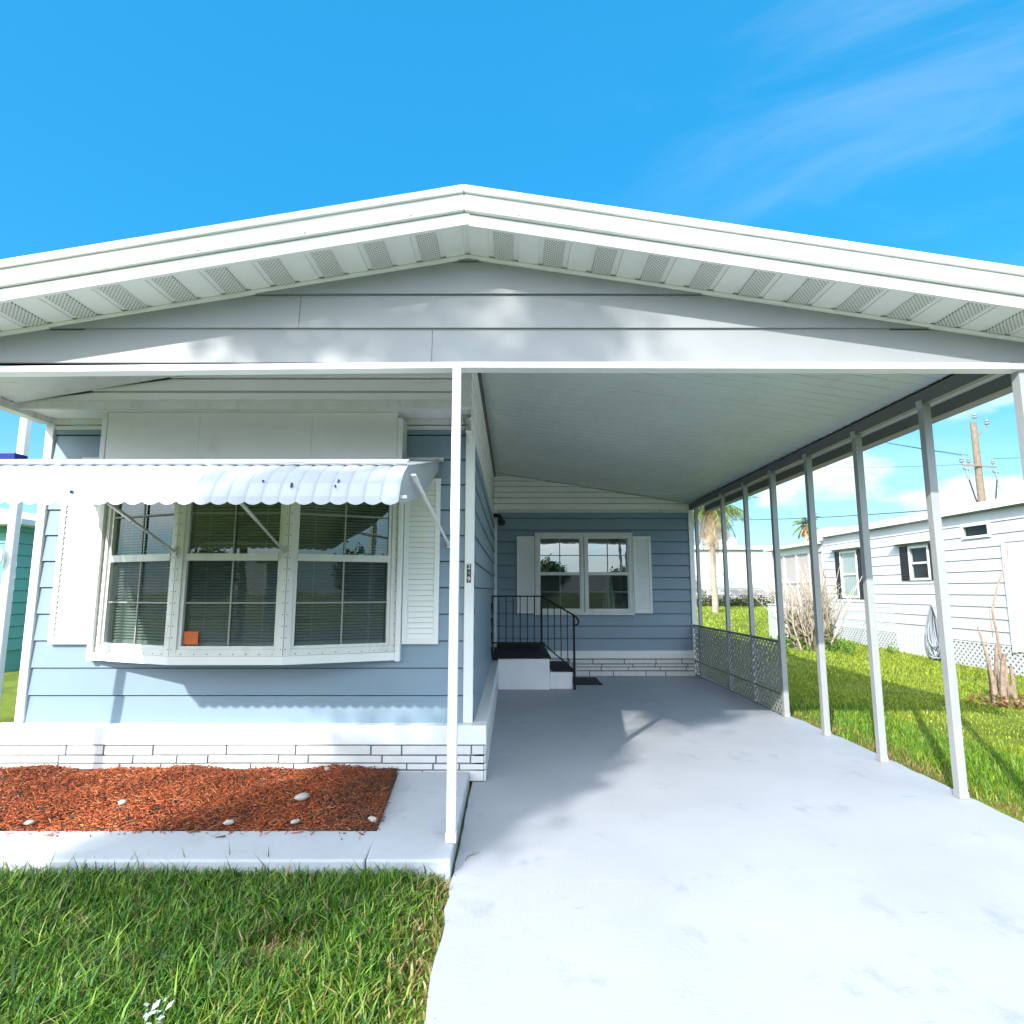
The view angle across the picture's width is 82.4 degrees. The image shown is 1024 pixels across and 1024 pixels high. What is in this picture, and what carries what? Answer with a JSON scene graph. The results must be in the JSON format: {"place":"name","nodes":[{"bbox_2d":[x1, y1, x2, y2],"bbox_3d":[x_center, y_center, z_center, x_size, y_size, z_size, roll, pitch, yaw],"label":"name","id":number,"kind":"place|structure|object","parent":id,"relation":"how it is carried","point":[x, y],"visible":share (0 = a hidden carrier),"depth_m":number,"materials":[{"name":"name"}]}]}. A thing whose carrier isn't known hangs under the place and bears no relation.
{"place":"outdoors","nodes":[
{"label":"outdoors","id":0,"kind":"place"},
{"bbox_2d":[0,847,454,1023],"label":"lawn grass","id":1,"kind":"structure","parent":0,"point":[82,922],"depth_m":2.47,"materials":[{"name":"green plant"}]},
{"bbox_2d":[133,996,173,1023],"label":"weed","id":2,"kind":"object","parent":1,"relation":"on","point":[151,1012],"visible":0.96,"depth_m":2.01,"materials":[{"name":"white plant"}]},
{"bbox_2d":[0,598,1023,1023],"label":"ground","id":3,"kind":"structure","parent":0,"point":[8,696],"depth_m":6.84,"materials":[{"name":"green plant"}]},
{"bbox_2d":[0,508,36,672],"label":"teal house","id":4,"kind":"structure","parent":3,"relation":"on","point":[20,598],"depth_m":11.04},
{"bbox_2d":[0,831,377,880],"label":"walkway","id":5,"kind":"structure","parent":3,"relation":"on","point":[319,850],"depth_m":3.23,"materials":[{"name":"white concrete"}]},
{"bbox_2d":[0,763,397,839],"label":"wood mulch","id":6,"kind":"object","parent":3,"relation":"on","point":[65,775],"visible":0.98,"depth_m":3.95,"materials":[{"name":"brown wood"}]},
{"bbox_2d":[24,820,35,824],"bbox_3d":[-2.950,1.899,3.580,0.050,0.028,0.037,0,-8,0],"label":"stone","id":7,"kind":"object","parent":6,"relation":"on","point":[29,822],"visible":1,"depth_m":3.57,"materials":[{"name":"white stone"}]},
{"bbox_2d":[117,800,127,805],"bbox_3d":[-2.551,1.902,3.833,0.059,0.033,0.040,0,-8,0],"label":"stone","id":8,"kind":"object","parent":6,"relation":"on","point":[122,802],"visible":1,"depth_m":3.82,"materials":[{"name":"white stone"}]},
{"bbox_2d":[223,819,234,824],"bbox_3d":[-1.733,1.898,3.579,0.068,0.031,0.035,2,-8,-15],"label":"stone","id":9,"kind":"object","parent":6,"relation":"on","point":[228,822],"visible":1,"depth_m":3.57,"materials":[{"name":"white stone"}]},
{"bbox_2d":[290,819,299,823],"bbox_3d":[-1.328,1.899,3.590,0.058,0.028,0.030,6,-10,-37],"label":"stone","id":10,"kind":"object","parent":6,"relation":"on","point":[295,821],"visible":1,"depth_m":3.58,"materials":[{"name":"white stone"}]},
{"bbox_2d":[294,793,309,800],"bbox_3d":[-1.401,1.900,3.898,0.103,0.051,0.060,4,-9,-28],"label":"stone","id":11,"kind":"object","parent":6,"relation":"on","point":[301,796],"visible":1,"depth_m":3.88,"materials":[{"name":"white stone"}]},
{"bbox_2d":[368,816,377,822],"bbox_3d":[-0.861,1.897,3.612,0.078,0.037,0.040,-7,-10,43],"label":"stone","id":12,"kind":"object","parent":6,"relation":"on","point":[372,818],"visible":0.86,"depth_m":3.60,"materials":[{"name":"white stone"}]},
{"bbox_2d":[0,373,698,780],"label":"mobile home","id":13,"kind":"object","parent":3,"relation":"on","point":[326,641],"visible":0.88,"depth_m":4.86,"materials":[{"name":"blue metal"}]},
{"bbox_2d":[183,632,198,643],"bbox_3d":[-2.489,0.977,4.535,0.112,0.098,0.005,0,-8,0],"label":"window sticker","id":14,"kind":"object","parent":13,"relation":"attached to","point":[190,637],"depth_m":4.53,"materials":[{"name":"orange paper"}]},
{"bbox_2d":[0,457,449,556],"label":"window awning","id":15,"kind":"object","parent":13,"relation":"attached to","point":[112,483],"depth_m":3.13,"materials":[{"name":"white paint"}]},
{"bbox_2d":[0,453,27,458],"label":"plastic tub","id":16,"kind":"object","parent":15,"relation":"on","point":[10,456],"visible":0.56,"depth_m":4.10,"materials":[{"name":"blue plastic"}]},
{"bbox_2d":[86,502,404,664],"bbox_3d":[-2.196,0.448,5.228,2.558,1.700,1.318,0,-8,0],"label":"bow window","id":17,"kind":"structure","parent":13,"relation":"in","point":[336,596],"depth_m":4.79,"materials":[{"name":"grey"}]},
{"bbox_2d":[467,564,470,582],"bbox_3d":[-0.361,0.513,4.905,0.036,0.155,0.010,0,-8,0],"label":"house number","id":18,"kind":"object","parent":13,"relation":"attached to","point":[468,573],"visible":1,"depth_m":4.90,"materials":[{"name":"black plastic"}]},
{"bbox_2d":[493,513,505,525],"bbox_3d":[-0.232,0.131,10.622,0.131,0.246,0.296,6,-10,-39],"label":"security light","id":19,"kind":"object","parent":13,"relation":"attached to","point":[501,521],"visible":0.93,"depth_m":10.56,"materials":[{"name":"black plastic"}]},
{"bbox_2d":[534,533,634,616],"bbox_3d":[1.305,1.179,11.059,1.790,1.600,0.965,0,-8,0],"label":"end window","id":20,"kind":"structure","parent":13,"relation":"in","point":[589,573],"depth_m":10.68,"materials":[{"name":"grey"}]},
{"bbox_2d":[366,772,469,881],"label":"walkway","id":21,"kind":"structure","parent":3,"relation":"on","point":[412,828],"depth_m":3.55,"materials":[{"name":"white concrete"}]},
{"bbox_2d":[693,495,758,612],"bbox_3d":[9.440,1.743,27.052,3.876,5.882,3.880,0,-8,0],"label":"palm tree","id":22,"kind":"object","parent":3,"relation":"on","point":[711,520],"visible":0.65,"depth_m":26.74,"materials":[{"name":"grey plant"}]},
{"bbox_2d":[694,546,773,605],"bbox_3d":[13.250,3.907,35.344,18.900,3.320,7.300,0,-8,0],"label":"home","id":23,"kind":"object","parent":3,"relation":"on","point":[737,571],"visible":0.04,"depth_m":32.81,"materials":[{"name":"white"}]},
{"bbox_2d":[718,537,737,545],"bbox_3d":[12.650,1.821,34.463,1.000,0.578,0.900,0,-8,0],"label":"roof air conditioner","id":24,"kind":"object","parent":23,"relation":"on","point":[732,541],"visible":0.35,"depth_m":34.07,"materials":[{"name":"white metal"}]},
{"bbox_2d":[696,591,774,606],"bbox_3d":[13.038,4.883,31.701,7.572,1.207,1.590,0,-8,0],"label":"hedge","id":25,"kind":"object","parent":3,"relation":"on","point":[737,602],"visible":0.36,"depth_m":31.53,"materials":[{"name":"green plant"}]},
{"bbox_2d":[767,604,801,638],"bbox_3d":[7.590,3.042,16.265,0.760,0.960,0.490,0,-8,0],"label":"utility cabinet","id":26,"kind":"object","parent":3,"relation":"on","point":[773,630],"visible":0.36,"depth_m":16.18,"materials":[{"name":"white metal"}]},
{"bbox_2d":[792,513,819,541],"bbox_3d":[17.097,2.774,33.876,1.566,5.236,1.753,-6,-10,37],"label":"palm tree","id":27,"kind":"object","parent":3,"relation":"on","point":[804,531],"visible":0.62,"depth_m":34.07,"materials":[{"name":"green plant"}]},
{"bbox_2d":[753,556,898,656],"bbox_3d":[7.122,2.177,13.726,2.874,2.505,2.171,-7,-10,42],"label":"bare shrub","id":28,"kind":"object","parent":3,"relation":"on","point":[800,630],"visible":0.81,"depth_m":13.71,"materials":[{"name":"brown plant"}]},
{"bbox_2d":[763,494,1023,676],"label":"neighbour home","id":29,"kind":"object","parent":3,"relation":"on","point":[977,536],"visible":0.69,"depth_m":12.58,"materials":[{"name":"white"}]},
{"bbox_2d":[817,527,843,540],"bbox_3d":[10.540,0.808,19.213,0.720,0.540,0.900,0,-8,0],"label":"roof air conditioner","id":30,"kind":"object","parent":29,"relation":"attached to","point":[825,529],"visible":0.22,"depth_m":19.02,"materials":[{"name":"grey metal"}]},
{"bbox_2d":[839,550,859,597],"bbox_3d":[8.992,1.661,15.562,0.075,1.240,0.790,0,-8,0],"label":"window","id":31,"kind":"structure","parent":29,"relation":"in","point":[848,566],"depth_m":15.60,"materials":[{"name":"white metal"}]},
{"bbox_2d":[907,545,930,580],"bbox_3d":[8.997,1.121,12.890,0.085,0.760,0.650,0,-8,0],"label":"window","id":32,"kind":"structure","parent":29,"relation":"in","point":[918,556],"depth_m":12.95,"materials":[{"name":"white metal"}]},
{"bbox_2d":[925,605,940,659],"bbox_3d":[8.892,2.507,12.216,0.196,1.136,0.558,0,-8,0],"label":"hose coil","id":33,"kind":"object","parent":29,"relation":"hanging from","point":[932,641],"visible":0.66,"depth_m":12.34,"materials":[{"name":"rubber"}]},
{"bbox_2d":[960,521,992,539],"bbox_3d":[8.997,0.364,11.337,0.085,0.290,0.710,0,-8,0],"label":"window","id":34,"kind":"structure","parent":29,"relation":"in","point":[981,529],"depth_m":11.36,"materials":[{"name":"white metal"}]},
{"bbox_2d":[997,479,1023,494],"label":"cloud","id":35,"kind":"structure","parent":29,"relation":"on","point":[1007,486],"depth_m":10.93,"materials":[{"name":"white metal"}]},
{"bbox_2d":[1005,541,1023,652],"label":"door","id":36,"kind":"structure","parent":29,"relation":"in","point":[1015,561],"depth_m":10.37,"materials":[{"name":"white metal"}]},
{"bbox_2d":[959,413,998,501],"bbox_3d":[19.431,0.037,24.159,1.471,8.762,0.429,0,-8,0],"label":"utility pole","id":37,"kind":"object","parent":3,"relation":"on","point":[979,480],"visible":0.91,"depth_m":24.38,"materials":[{"name":"brown wood"}]},
{"bbox_2d":[749,510,926,519],"bbox_3d":[16.674,0.173,35.744,0.041,2.291,23.715,2,-8,-13],"label":"power line","id":38,"kind":"object","parent":37,"relation":"attached to","point":[843,516],"visible":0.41,"depth_m":30.84,"materials":[{"name":"grey"}]},
{"bbox_2d":[886,442,967,455],"bbox_3d":[6.540,-3.296,18.073,28.227,0.486,0.019,4,-9,-27],"label":"power line","id":39,"kind":"object","parent":37,"relation":"attached to","point":[920,448],"visible":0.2,"depth_m":22.81,"materials":[{"name":"grey"}]},
{"bbox_2d":[967,690,1023,710],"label":"leaf litter","id":40,"kind":"object","parent":3,"relation":"on","point":[1008,702],"visible":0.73,"depth_m":7.65,"materials":[{"name":"brown plant"}]},
{"bbox_2d":[977,540,1016,707],"bbox_3d":[6.583,1.486,7.949,0.511,2.276,0.284,4,-9,-29],"label":"cut shrub","id":41,"kind":"object","parent":3,"relation":"on","point":[998,681],"visible":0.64,"depth_m":7.81,"materials":[{"name":"beige plant"}]},
{"bbox_2d":[0,0,1023,589],"label":"sky","id":42,"kind":"structure","parent":0,"point":[899,124],"materials":[{"name":"blue"}]},
{"bbox_2d":[424,676,1023,1023],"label":"driveway","id":43,"kind":"structure","parent":0,"point":[674,850],"depth_m":3.07,"materials":[{"name":"white paint"}]},
{"bbox_2d":[0,184,1023,842],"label":"carport","id":44,"kind":"object","parent":43,"relation":"on","point":[704,364],"visible":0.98,"depth_m":3.78,"materials":[{"name":"grey metal"}]},
{"bbox_2d":[0,417,31,704],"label":"porch column","id":45,"kind":"structure","parent":44,"relation":"attached to","point":[12,538],"depth_m":5.27,"materials":[{"name":"white metal"}]},
{"bbox_2d":[0,546,3,563],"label":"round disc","id":46,"kind":"object","parent":45,"relation":"attached to","point":[1,554],"visible":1,"depth_m":5.21,"materials":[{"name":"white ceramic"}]},
{"bbox_2d":[693,624,728,689],"bbox_3d":[3.262,2.346,9.629,0.028,0.883,1.627,0,-8,0],"label":"lattice panel","id":47,"kind":"object","parent":44,"relation":"attached to","point":[718,662],"visible":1,"depth_m":9.51,"materials":[{"name":"grey paint"}]},
{"bbox_2d":[727,631,752,700],"bbox_3d":[3.262,2.176,8.360,0.028,0.883,0.847,0,-8,0],"label":"lattice panel","id":48,"kind":"object","parent":44,"relation":"attached to","point":[739,656],"visible":1,"depth_m":8.34,"materials":[{"name":"grey paint"}]},
{"bbox_2d":[751,635,781,714],"bbox_3d":[3.262,2.059,7.488,0.028,0.883,0.827,0,-8,0],"label":"lattice panel","id":49,"kind":"object","parent":44,"relation":"attached to","point":[758,664],"visible":1,"depth_m":7.47,"materials":[{"name":"grey paint"}]},
{"bbox_2d":[492,642,572,689],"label":"entry steps","id":50,"kind":"structure","parent":43,"relation":"on","point":[525,667],"depth_m":8.95,"materials":[{"name":"white paint"}]},
{"bbox_2d":[491,595,578,689],"bbox_3d":[0.358,2.003,9.009,1.371,1.422,0.032,0,-8,0],"label":"iron railing","id":51,"kind":"object","parent":50,"relation":"on","point":[541,643],"visible":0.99,"depth_m":9.02,"materials":[{"name":"black metal"}]},
{"bbox_2d":[576,677,602,684],"bbox_3d":[1.218,2.811,9.733,0.465,0.011,0.800,0,-8,0],"label":"door mat","id":52,"kind":"object","parent":43,"relation":"on","point":[587,681],"depth_m":9.64,"materials":[{"name":"black rubber"}]},
{"bbox_2d":[697,605,1023,820],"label":"lawn grass","id":53,"kind":"structure","parent":0,"point":[895,737],"depth_m":7.47,"materials":[{"name":"green plant"}]}
]}

